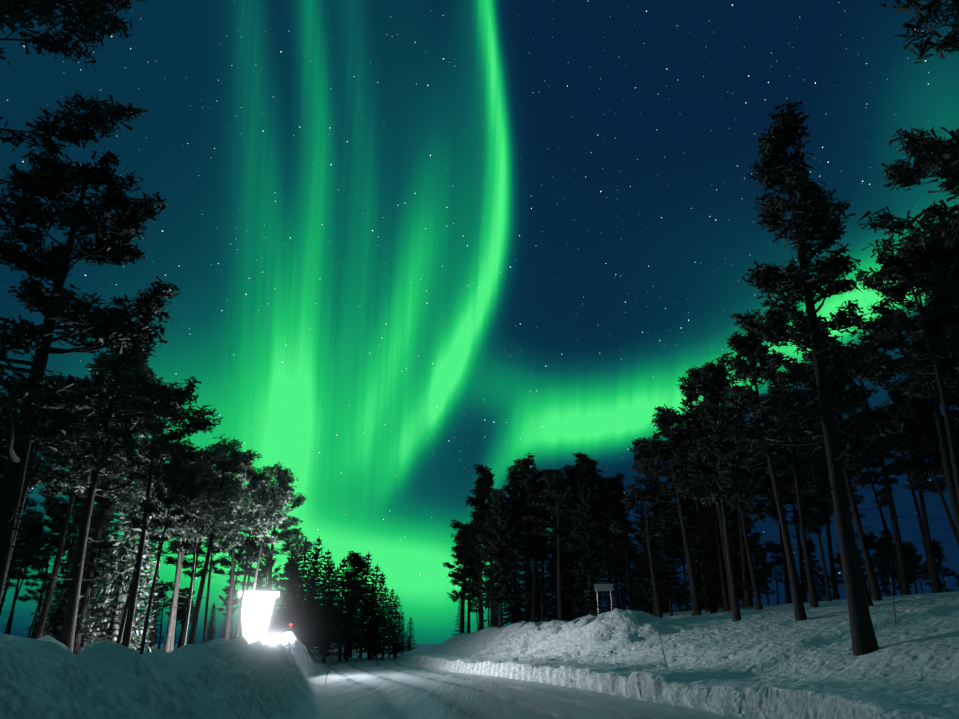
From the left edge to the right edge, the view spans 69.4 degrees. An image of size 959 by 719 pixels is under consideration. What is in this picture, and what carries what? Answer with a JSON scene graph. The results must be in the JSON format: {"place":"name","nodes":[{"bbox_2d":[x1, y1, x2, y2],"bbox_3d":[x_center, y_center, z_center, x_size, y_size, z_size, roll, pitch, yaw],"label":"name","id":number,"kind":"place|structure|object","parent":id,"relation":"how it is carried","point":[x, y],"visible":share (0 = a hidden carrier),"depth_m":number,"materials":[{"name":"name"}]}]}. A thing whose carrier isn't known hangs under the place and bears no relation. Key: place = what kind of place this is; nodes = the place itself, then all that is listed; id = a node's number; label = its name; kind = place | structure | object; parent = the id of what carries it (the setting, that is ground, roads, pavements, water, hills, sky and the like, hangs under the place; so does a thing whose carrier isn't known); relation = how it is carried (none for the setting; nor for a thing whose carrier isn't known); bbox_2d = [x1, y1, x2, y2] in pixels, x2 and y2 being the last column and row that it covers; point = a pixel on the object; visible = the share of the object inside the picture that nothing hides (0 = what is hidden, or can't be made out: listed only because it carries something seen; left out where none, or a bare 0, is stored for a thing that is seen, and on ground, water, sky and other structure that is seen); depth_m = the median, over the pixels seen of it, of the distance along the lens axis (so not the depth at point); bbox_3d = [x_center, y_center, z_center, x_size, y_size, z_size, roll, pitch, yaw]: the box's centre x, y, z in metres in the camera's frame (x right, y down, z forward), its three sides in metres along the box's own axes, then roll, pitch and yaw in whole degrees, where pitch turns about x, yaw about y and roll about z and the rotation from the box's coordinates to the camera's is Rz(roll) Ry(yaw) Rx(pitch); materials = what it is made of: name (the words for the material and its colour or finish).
{"place":"outdoors","nodes":[
{"label":"outdoors","id":0,"kind":"place"},
{"bbox_2d":[0,591,958,718],"bbox_3d":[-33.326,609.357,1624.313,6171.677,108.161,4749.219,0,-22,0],"label":"ground snow","id":1,"kind":"structure","parent":0,"point":[777,661],"depth_m":18.45,"materials":[{"name":"white snow"}]},
{"bbox_2d":[0,537,56,633],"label":"pine tree","id":2,"kind":"object","parent":1,"relation":"on","point":[35,544],"visible":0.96,"depth_m":61.39,"materials":[{"name":"green plant"}]},
{"bbox_2d":[4,509,55,634],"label":"pine tree","id":3,"kind":"object","parent":1,"relation":"on","point":[17,544],"visible":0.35,"depth_m":73.08,"materials":[{"name":"green plant"}]},
{"bbox_2d":[16,507,78,637],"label":"pine tree","id":4,"kind":"object","parent":1,"relation":"on","point":[55,517],"visible":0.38,"depth_m":74.67,"materials":[{"name":"green plant"}]},
{"bbox_2d":[0,374,105,592],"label":"pine tree","id":5,"kind":"object","parent":1,"relation":"on","point":[62,444],"visible":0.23,"depth_m":26.65,"materials":[{"name":"green plant"}]},
{"bbox_2d":[25,508,86,638],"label":"spruce tree","id":6,"kind":"object","parent":1,"relation":"on","point":[54,620],"visible":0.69,"depth_m":36.18,"materials":[{"name":"green plant"}]},
{"bbox_2d":[0,0,147,158],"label":"overhanging pine","id":7,"kind":"object","parent":1,"relation":"on","point":[13,10],"visible":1,"depth_m":17.75,"materials":[{"name":"green plant"}]},
{"bbox_2d":[38,486,115,637],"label":"pine tree","id":8,"kind":"object","parent":1,"relation":"on","point":[55,538],"visible":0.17,"depth_m":64.67,"materials":[{"name":"green plant"}]},
{"bbox_2d":[38,426,127,641],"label":"pine tree","id":9,"kind":"object","parent":1,"relation":"on","point":[54,503],"visible":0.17,"depth_m":39.71,"materials":[{"name":"green plant"}]},
{"bbox_2d":[31,376,141,638],"bbox_3d":[-18.646,7.281,32.512,5.864,13.650,5.894,0,-24,4],"label":"pine tree","id":10,"kind":"object","parent":1,"relation":"on","point":[40,627],"visible":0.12,"depth_m":32.05,"materials":[{"name":"green plant"}]},
{"bbox_2d":[48,425,125,651],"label":"spruce tree","id":11,"kind":"object","parent":1,"relation":"on","point":[93,593],"visible":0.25,"depth_m":40.59,"materials":[{"name":"green plant"}]},
{"bbox_2d":[0,147,187,601],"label":"pine","id":12,"kind":"object","parent":1,"relation":"on","point":[51,180],"visible":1,"depth_m":18.19,"materials":[{"name":"green plant"}]},
{"bbox_2d":[32,342,170,651],"bbox_3d":[-17.494,5.467,30.209,6.076,15.265,5.777,-4,-23,10],"label":"pine tree","id":13,"kind":"object","parent":1,"relation":"on","point":[113,366],"visible":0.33,"depth_m":30.91,"materials":[{"name":"green plant"}]},
{"bbox_2d":[75,451,157,653],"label":"frosted spruce tree","id":14,"kind":"object","parent":1,"relation":"on","point":[113,623],"visible":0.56,"depth_m":32.24,"materials":[{"name":"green plant"}]},
{"bbox_2d":[65,352,171,655],"bbox_3d":[-18.311,6.998,34.120,5.906,15.210,5.795,22,-31,-39],"label":"pine tree","id":15,"kind":"object","parent":1,"relation":"on","point":[90,570],"visible":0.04,"depth_m":33.15,"materials":[{"name":"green plant"}]},
{"bbox_2d":[85,480,163,642],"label":"frosted spruce tree","id":16,"kind":"object","parent":1,"relation":"on","point":[117,578],"visible":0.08,"depth_m":36.42,"materials":[{"name":"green plant"}]},
{"bbox_2d":[104,489,161,650],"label":"frosted spruce tree","id":17,"kind":"object","parent":1,"relation":"on","point":[152,554],"visible":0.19,"depth_m":36.22,"materials":[{"name":"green plant"}]},
{"bbox_2d":[78,374,222,647],"bbox_3d":[-13.529,6.234,27.476,5.075,11.788,4.814,-13,-25,28],"label":"pine tree","id":18,"kind":"object","parent":1,"relation":"on","point":[192,426],"visible":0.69,"depth_m":28.01,"materials":[{"name":"green plant"}]},
{"bbox_2d":[112,433,194,643],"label":"pine tree","id":19,"kind":"object","parent":1,"relation":"on","point":[130,504],"visible":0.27,"depth_m":29.84,"materials":[{"name":"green plant"}]},
{"bbox_2d":[127,457,203,653],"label":"pine tree","id":20,"kind":"object","parent":1,"relation":"on","point":[173,470],"visible":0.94,"depth_m":26.95,"materials":[{"name":"green plant"}]},
{"bbox_2d":[129,485,206,652],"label":"pine tree","id":21,"kind":"object","parent":1,"relation":"on","point":[153,622],"visible":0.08,"depth_m":46.71,"materials":[{"name":"green plant"}]},
{"bbox_2d":[138,457,222,651],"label":"pine tree","id":22,"kind":"object","parent":1,"relation":"on","point":[170,623],"visible":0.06,"depth_m":35.20,"materials":[{"name":"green plant"}]},
{"bbox_2d":[163,522,231,648],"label":"pine tree","id":23,"kind":"object","parent":1,"relation":"on","point":[173,560],"visible":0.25,"depth_m":57.24,"materials":[{"name":"green plant"}]},
{"bbox_2d":[176,458,242,646],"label":"pine tree","id":24,"kind":"object","parent":1,"relation":"on","point":[206,469],"visible":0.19,"depth_m":32.02,"materials":[{"name":"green plant"}]},
{"bbox_2d":[177,473,246,642],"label":"pine tree","id":25,"kind":"object","parent":1,"relation":"on","point":[224,533],"visible":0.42,"depth_m":30.17,"materials":[{"name":"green plant"}]},
{"bbox_2d":[167,434,267,644],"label":"pine tree","id":26,"kind":"object","parent":1,"relation":"on","point":[216,455],"visible":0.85,"depth_m":30.04,"materials":[{"name":"green plant"}]},
{"bbox_2d":[212,534,258,638],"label":"pine tree","id":27,"kind":"object","parent":1,"relation":"on","point":[228,564],"visible":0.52,"depth_m":67.91,"materials":[{"name":"green plant"}]},
{"bbox_2d":[219,465,283,638],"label":"pine tree","id":28,"kind":"object","parent":1,"relation":"on","point":[263,497],"visible":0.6,"depth_m":32.22,"materials":[{"name":"green plant"}]},
{"bbox_2d":[210,460,293,638],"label":"pine tree","id":29,"kind":"object","parent":1,"relation":"on","point":[241,476],"visible":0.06,"depth_m":38.38,"materials":[{"name":"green plant"}]},
{"bbox_2d":[238,591,278,642],"bbox_3d":[-11.347,13.584,35.037,1.980,3.500,0.560,5,-23,-12],"label":"illuminated sign","id":30,"kind":"object","parent":1,"relation":"on","point":[262,609],"visible":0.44,"depth_m":35.16,"materials":[{"name":"white"}]},
{"bbox_2d":[231,461,297,642],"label":"pine tree","id":31,"kind":"object","parent":1,"relation":"on","point":[283,479],"visible":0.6,"depth_m":36.76,"materials":[{"name":"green plant"}]},
{"bbox_2d":[251,561,284,591],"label":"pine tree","id":32,"kind":"object","parent":1,"relation":"on","point":[260,583],"visible":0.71,"depth_m":75.55,"materials":[{"name":"green plant"}]},
{"bbox_2d":[239,484,316,638],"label":"pine tree","id":33,"kind":"object","parent":1,"relation":"on","point":[285,533],"visible":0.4,"depth_m":44.76,"materials":[{"name":"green plant"}]},
{"bbox_2d":[269,551,305,638],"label":"spruce tree","id":34,"kind":"object","parent":1,"relation":"on","point":[284,598],"visible":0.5,"depth_m":59.97,"materials":[{"name":"green plant"}]},
{"bbox_2d":[271,543,317,651],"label":"spruce tree","id":35,"kind":"object","parent":1,"relation":"on","point":[295,602],"visible":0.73,"depth_m":47.03,"materials":[{"name":"green plant"}]},
{"bbox_2d":[296,550,331,649],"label":"spruce tree","id":36,"kind":"object","parent":1,"relation":"on","point":[313,580],"visible":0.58,"depth_m":65.47,"materials":[{"name":"green plant"}]},
{"bbox_2d":[306,559,347,663],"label":"spruce tree","id":37,"kind":"object","parent":1,"relation":"on","point":[323,651],"visible":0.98,"depth_m":56.37,"materials":[{"name":"green plant"}]},
{"bbox_2d":[313,557,362,661],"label":"spruce tree","id":38,"kind":"object","parent":1,"relation":"on","point":[342,601],"visible":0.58,"depth_m":64.43,"materials":[{"name":"green plant"}]},
{"bbox_2d":[331,569,365,661],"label":"spruce tree","id":39,"kind":"object","parent":1,"relation":"on","point":[349,641],"visible":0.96,"depth_m":61.33,"materials":[{"name":"green plant"}]},
{"bbox_2d":[340,551,374,658],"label":"pine tree","id":40,"kind":"object","parent":1,"relation":"on","point":[353,558],"visible":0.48,"depth_m":74.90,"materials":[{"name":"green plant"}]},
{"bbox_2d":[350,564,389,658],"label":"spruce tree","id":41,"kind":"object","parent":1,"relation":"on","point":[373,619],"visible":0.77,"depth_m":72.79,"materials":[{"name":"green plant"}]},
{"bbox_2d":[366,587,397,659],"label":"spruce tree","id":42,"kind":"object","parent":1,"relation":"on","point":[383,630],"visible":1,"depth_m":69.64,"materials":[{"name":"green plant"}]},
{"bbox_2d":[381,595,407,657],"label":"spruce tree","id":43,"kind":"object","parent":1,"relation":"on","point":[399,635],"visible":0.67,"depth_m":81.11,"materials":[{"name":"green plant"}]},
{"bbox_2d":[442,529,482,632],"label":"pine tree","id":44,"kind":"object","parent":1,"relation":"on","point":[452,566],"visible":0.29,"depth_m":83.25,"materials":[{"name":"green plant"}]},
{"bbox_2d":[451,524,485,633],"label":"pine tree","id":45,"kind":"object","parent":1,"relation":"on","point":[458,550],"visible":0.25,"depth_m":70.58,"materials":[{"name":"green plant"}]},
{"bbox_2d":[450,463,499,629],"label":"pine tree","id":46,"kind":"object","parent":1,"relation":"on","point":[487,476],"visible":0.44,"depth_m":64.09,"materials":[{"name":"green plant"}]},
{"bbox_2d":[460,481,519,626],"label":"pine tree","id":47,"kind":"object","parent":1,"relation":"on","point":[479,523],"visible":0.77,"depth_m":62.06,"materials":[{"name":"green plant"}]},
{"bbox_2d":[475,488,512,625],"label":"pine tree","id":48,"kind":"object","parent":1,"relation":"on","point":[494,491],"visible":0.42,"depth_m":53.20,"materials":[{"name":"green plant"}]},
{"bbox_2d":[464,488,535,628],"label":"spruce tree","id":49,"kind":"object","parent":1,"relation":"on","point":[501,591],"visible":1,"depth_m":50.50,"materials":[{"name":"green plant"}]},
{"bbox_2d":[487,453,552,622],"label":"pine tree","id":50,"kind":"object","parent":1,"relation":"on","point":[518,473],"visible":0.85,"depth_m":54.60,"materials":[{"name":"green plant"}]},
{"bbox_2d":[484,487,555,623],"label":"spruce tree","id":51,"kind":"object","parent":1,"relation":"on","point":[514,617],"visible":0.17,"depth_m":63.94,"materials":[{"name":"green plant"}]},
{"bbox_2d":[518,551,556,621],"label":"spruce tree","id":52,"kind":"object","parent":1,"relation":"on","point":[538,593],"visible":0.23,"depth_m":67.60,"materials":[{"name":"green plant"}]},
{"bbox_2d":[508,482,568,621],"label":"pine tree","id":53,"kind":"object","parent":1,"relation":"on","point":[553,550],"visible":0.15,"depth_m":57.32,"materials":[{"name":"green plant"}]},
{"bbox_2d":[520,469,571,621],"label":"pine tree","id":54,"kind":"object","parent":1,"relation":"on","point":[539,474],"visible":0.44,"depth_m":56.27,"materials":[{"name":"green plant"}]},
{"bbox_2d":[522,468,587,620],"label":"pine tree","id":55,"kind":"object","parent":1,"relation":"on","point":[565,504],"visible":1,"depth_m":52.16,"materials":[{"name":"green plant"}]},
{"bbox_2d":[547,486,588,620],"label":"spruce tree","id":56,"kind":"object","parent":1,"relation":"on","point":[571,577],"visible":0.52,"depth_m":62.73,"materials":[{"name":"green plant"}]},
{"bbox_2d":[551,461,605,618],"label":"pine tree","id":57,"kind":"object","parent":1,"relation":"on","point":[569,472],"visible":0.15,"depth_m":68.40,"materials":[{"name":"green plant"}]},
{"bbox_2d":[566,479,610,614],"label":"spruce tree","id":58,"kind":"object","parent":1,"relation":"on","point":[589,593],"visible":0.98,"depth_m":49.76,"materials":[{"name":"green plant"}]},
{"bbox_2d":[562,452,618,615],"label":"pine tree","id":59,"kind":"object","parent":1,"relation":"on","point":[589,470],"visible":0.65,"depth_m":59.02,"materials":[{"name":"green plant"}]},
{"bbox_2d":[573,503,613,614],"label":"spruce tree","id":60,"kind":"object","parent":1,"relation":"on","point":[596,551],"visible":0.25,"depth_m":59.76,"materials":[{"name":"green plant"}]},
{"bbox_2d":[592,475,642,608],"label":"pine tree","id":61,"kind":"object","parent":1,"relation":"on","point":[609,540],"visible":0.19,"depth_m":59.13,"materials":[{"name":"green plant"}]},
{"bbox_2d":[598,500,646,609],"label":"spruce tree","id":62,"kind":"object","parent":1,"relation":"on","point":[620,559],"visible":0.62,"depth_m":56.24,"materials":[{"name":"green plant"}]},
{"bbox_2d":[598,473,655,609],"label":"pine tree","id":63,"kind":"object","parent":1,"relation":"on","point":[614,490],"visible":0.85,"depth_m":54.79,"materials":[{"name":"green plant"}]},
{"bbox_2d":[608,437,687,617],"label":"pine tree","id":64,"kind":"object","parent":1,"relation":"on","point":[666,521],"visible":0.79,"depth_m":48.16,"materials":[{"name":"green plant"}]},
{"bbox_2d":[630,502,665,613],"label":"spruce tree","id":65,"kind":"object","parent":1,"relation":"on","point":[649,605],"visible":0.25,"depth_m":72.52,"materials":[{"name":"green plant"}]},
{"bbox_2d":[628,513,670,615],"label":"spruce tree","id":66,"kind":"object","parent":1,"relation":"on","point":[643,560],"visible":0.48,"depth_m":49.71,"materials":[{"name":"green plant"}]},
{"bbox_2d":[649,532,688,615],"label":"spruce tree","id":67,"kind":"object","parent":1,"relation":"on","point":[669,594],"visible":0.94,"depth_m":48.13,"materials":[{"name":"green plant"}]},
{"bbox_2d":[626,404,717,615],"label":"pine tree","id":68,"kind":"object","parent":1,"relation":"on","point":[667,419],"visible":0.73,"depth_m":46.47,"materials":[{"name":"green plant"}]},
{"bbox_2d":[660,500,692,611],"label":"pine tree","id":69,"kind":"object","parent":1,"relation":"on","point":[675,537],"visible":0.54,"depth_m":58.21,"materials":[{"name":"green plant"}]},
{"bbox_2d":[649,420,724,613],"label":"pine tree","id":70,"kind":"object","parent":1,"relation":"on","point":[713,608],"visible":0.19,"depth_m":45.95,"materials":[{"name":"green plant"}]},
{"bbox_2d":[668,367,748,610],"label":"pine tree","id":71,"kind":"object","parent":1,"relation":"on","point":[689,390],"visible":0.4,"depth_m":47.53,"materials":[{"name":"green plant"}]},
{"bbox_2d":[670,358,759,621],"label":"pine tree","id":72,"kind":"object","parent":1,"relation":"on","point":[735,477],"visible":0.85,"depth_m":35.59,"materials":[{"name":"green plant"}]},
{"bbox_2d":[672,414,757,611],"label":"pine tree","id":73,"kind":"object","parent":1,"relation":"on","point":[725,601],"visible":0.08,"depth_m":45.84,"materials":[{"name":"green plant"}]},
{"bbox_2d":[697,501,742,588],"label":"spruce tree","id":74,"kind":"object","parent":1,"relation":"on","point":[714,545],"visible":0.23,"depth_m":51.53,"materials":[{"name":"green plant"}]},
{"bbox_2d":[713,410,776,609],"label":"pine tree","id":75,"kind":"object","parent":1,"relation":"on","point":[740,503],"visible":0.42,"depth_m":41.15,"materials":[{"name":"green plant"}]},
{"bbox_2d":[718,405,774,607],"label":"pine tree","id":76,"kind":"object","parent":1,"relation":"on","point":[747,598],"visible":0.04,"depth_m":47.24,"materials":[{"name":"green plant"}]},
{"bbox_2d":[720,489,779,606],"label":"spruce tree","id":77,"kind":"object","parent":1,"relation":"on","point":[735,552],"visible":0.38,"depth_m":48.25,"materials":[{"name":"green plant"}]},
{"bbox_2d":[715,309,816,620],"bbox_3d":[12.775,4.022,30.330,4.229,13.985,4.542,-10,-24,23],"label":"pine tree","id":78,"kind":"object","parent":1,"relation":"on","point":[744,401],"visible":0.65,"depth_m":31.11,"materials":[{"name":"green plant"}]},
{"bbox_2d":[751,395,797,603],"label":"pine tree","id":79,"kind":"object","parent":1,"relation":"on","point":[768,494],"visible":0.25,"depth_m":47.30,"materials":[{"name":"green plant"}]},
{"bbox_2d":[758,540,790,603],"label":"pine tree","id":80,"kind":"object","parent":1,"relation":"on","point":[777,561],"visible":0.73,"depth_m":111.42,"materials":[{"name":"green plant"}]},
{"bbox_2d":[759,421,814,601],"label":"pine tree","id":81,"kind":"object","parent":1,"relation":"on","point":[801,567],"visible":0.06,"depth_m":56.10,"materials":[{"name":"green plant"}]},
{"bbox_2d":[754,384,827,606],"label":"pine tree","id":82,"kind":"object","parent":1,"relation":"on","point":[810,487],"visible":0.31,"depth_m":38.30,"materials":[{"name":"green plant"}]},
{"bbox_2d":[715,100,906,655],"bbox_3d":[10.362,-0.538,21.927,5.074,18.299,4.703,7,-23,-17],"label":"pine","id":83,"kind":"object","parent":1,"relation":"on","point":[805,201],"visible":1,"depth_m":21.67,"materials":[{"name":"green plant"}]},
{"bbox_2d":[790,451,833,600],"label":"pine tree","id":84,"kind":"object","parent":1,"relation":"on","point":[822,515],"visible":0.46,"depth_m":42.70,"materials":[{"name":"green plant"}]},
{"bbox_2d":[790,414,853,599],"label":"pine tree","id":85,"kind":"object","parent":1,"relation":"on","point":[836,595],"visible":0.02,"depth_m":53.09,"materials":[{"name":"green plant"}]},
{"bbox_2d":[796,369,882,600],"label":"pine tree","id":86,"kind":"object","parent":1,"relation":"on","point":[818,473],"visible":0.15,"depth_m":34.14,"materials":[{"name":"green plant"}]},
{"bbox_2d":[780,308,901,605],"bbox_3d":[16.049,3.865,31.637,5.178,14.166,3.586,4,-23,-10],"label":"pine tree","id":87,"kind":"object","parent":1,"relation":"on","point":[850,403],"visible":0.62,"depth_m":31.70,"materials":[{"name":"green plant"}]},
{"bbox_2d":[822,414,888,596],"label":"pine tree","id":88,"kind":"object","parent":1,"relation":"on","point":[882,500],"visible":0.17,"depth_m":47.24,"materials":[{"name":"green plant"}]},
{"bbox_2d":[855,530,894,595],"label":"pine tree","id":89,"kind":"object","parent":1,"relation":"on","point":[872,542],"visible":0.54,"depth_m":88.01,"materials":[{"name":"green plant"}]},
{"bbox_2d":[844,433,907,593],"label":"pine tree","id":90,"kind":"object","parent":1,"relation":"on","point":[892,468],"visible":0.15,"depth_m":47.28,"materials":[{"name":"green plant"}]},
{"bbox_2d":[835,341,941,594],"bbox_3d":[27.159,6.583,45.710,7.650,17.590,7.690,-4,-23,17],"label":"pine tree","id":91,"kind":"object","parent":1,"relation":"on","point":[904,585],"visible":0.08,"depth_m":45.20,"materials":[{"name":"green plant"}]},
{"bbox_2d":[844,260,958,535],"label":"pine tree","id":92,"kind":"object","parent":1,"relation":"on","point":[895,315],"visible":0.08,"depth_m":30.06,"materials":[{"name":"green plant"}]},
{"bbox_2d":[845,220,958,504],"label":"pine tree","id":93,"kind":"object","parent":1,"relation":"on","point":[942,265],"visible":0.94,"depth_m":23.21,"materials":[{"name":"green plant"}]},
{"bbox_2d":[862,405,948,592],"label":"pine tree","id":94,"kind":"object","parent":1,"relation":"on","point":[875,474],"visible":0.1,"depth_m":50.88,"materials":[{"name":"green plant"}]},
{"bbox_2d":[856,0,958,256],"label":"pine","id":95,"kind":"object","parent":1,"relation":"on","point":[936,154],"visible":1,"depth_m":15.94,"materials":[{"name":"green plant"}]},
{"bbox_2d":[874,393,950,592],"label":"pine tree","id":96,"kind":"object","parent":1,"relation":"on","point":[936,585],"visible":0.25,"depth_m":46.97,"materials":[{"name":"green plant"}]},
{"bbox_2d":[882,311,958,429],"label":"pine tree","id":97,"kind":"object","parent":1,"relation":"on","point":[931,389],"visible":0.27,"depth_m":27.75,"materials":[{"name":"green plant"}]},
{"bbox_2d":[883,398,958,546],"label":"pine tree","id":98,"kind":"object","parent":1,"relation":"on","point":[911,438],"visible":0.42,"depth_m":41.19,"materials":[{"name":"green plant"}]},
{"bbox_2d":[890,375,958,508],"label":"pine tree","id":99,"kind":"object","parent":1,"relation":"on","point":[925,410],"visible":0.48,"depth_m":40.41,"materials":[{"name":"green plant"}]},
{"bbox_2d":[924,539,958,591],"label":"pine tree","id":100,"kind":"object","parent":1,"relation":"on","point":[937,552],"visible":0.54,"depth_m":95.88,"materials":[{"name":"green plant"}]},
{"bbox_2d":[0,0,958,643],"label":"sky","id":101,"kind":"structure","parent":0,"point":[409,245],"materials":[{"name":"green"}]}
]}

